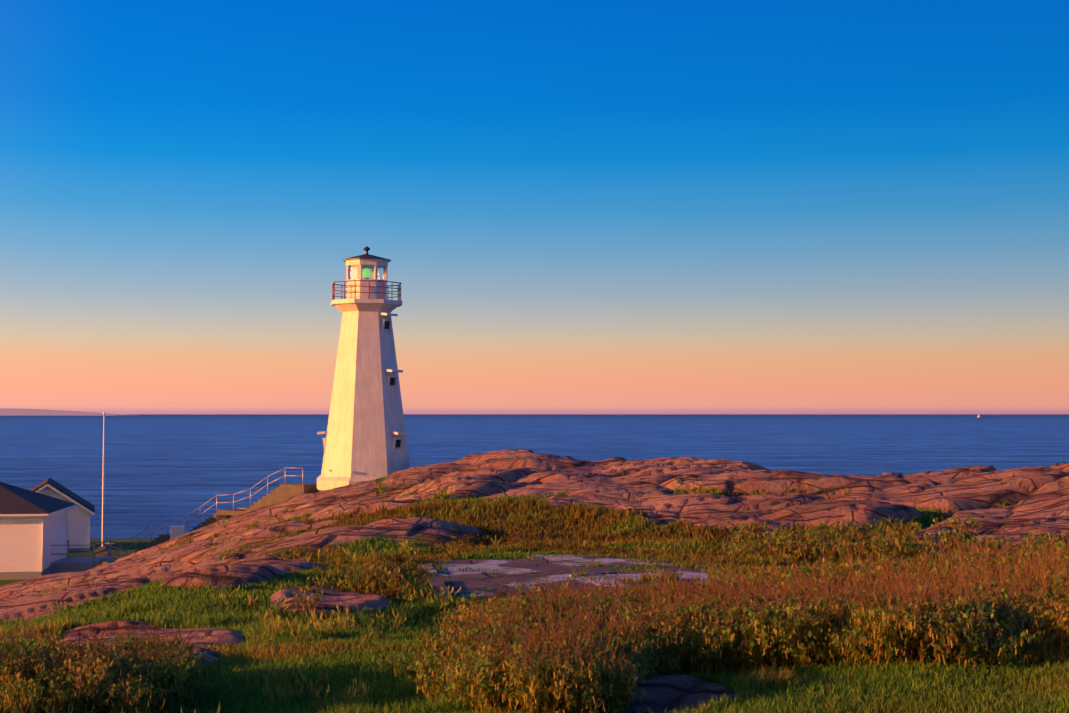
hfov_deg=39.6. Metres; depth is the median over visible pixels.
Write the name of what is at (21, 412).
distant headland
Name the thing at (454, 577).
old concrete slab
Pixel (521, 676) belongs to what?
shrub
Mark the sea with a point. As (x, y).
(162, 467)
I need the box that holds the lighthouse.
[317,246,409,489]
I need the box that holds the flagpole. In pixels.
[95,412,109,556]
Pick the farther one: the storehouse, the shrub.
the storehouse
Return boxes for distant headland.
[0,408,123,415]
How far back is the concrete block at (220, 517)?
86.89 m
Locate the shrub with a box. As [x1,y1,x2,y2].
[0,508,1068,712]
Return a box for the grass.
[0,459,1068,712]
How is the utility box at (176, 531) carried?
on the rock hill
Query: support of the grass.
on the rock hill
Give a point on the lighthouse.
(365, 439)
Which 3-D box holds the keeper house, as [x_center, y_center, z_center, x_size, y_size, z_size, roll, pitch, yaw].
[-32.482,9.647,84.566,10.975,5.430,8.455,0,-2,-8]
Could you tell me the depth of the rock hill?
53.24 m
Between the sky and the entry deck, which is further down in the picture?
the entry deck
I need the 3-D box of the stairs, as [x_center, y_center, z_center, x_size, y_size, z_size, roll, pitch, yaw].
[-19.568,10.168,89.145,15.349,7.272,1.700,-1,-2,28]
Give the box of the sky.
[0,0,1068,413]
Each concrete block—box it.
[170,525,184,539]
[216,515,227,521]
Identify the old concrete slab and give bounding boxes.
[415,554,724,598]
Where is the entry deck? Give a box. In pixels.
[51,540,134,573]
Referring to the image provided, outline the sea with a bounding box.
[0,414,1068,538]
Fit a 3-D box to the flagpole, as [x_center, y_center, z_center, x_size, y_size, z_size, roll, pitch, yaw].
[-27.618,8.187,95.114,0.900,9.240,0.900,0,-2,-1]
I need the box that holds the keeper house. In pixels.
[0,482,76,579]
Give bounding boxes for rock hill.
[0,449,1068,712]
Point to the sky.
(575, 206)
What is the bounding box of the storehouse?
[30,478,94,551]
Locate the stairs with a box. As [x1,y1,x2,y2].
[102,467,319,564]

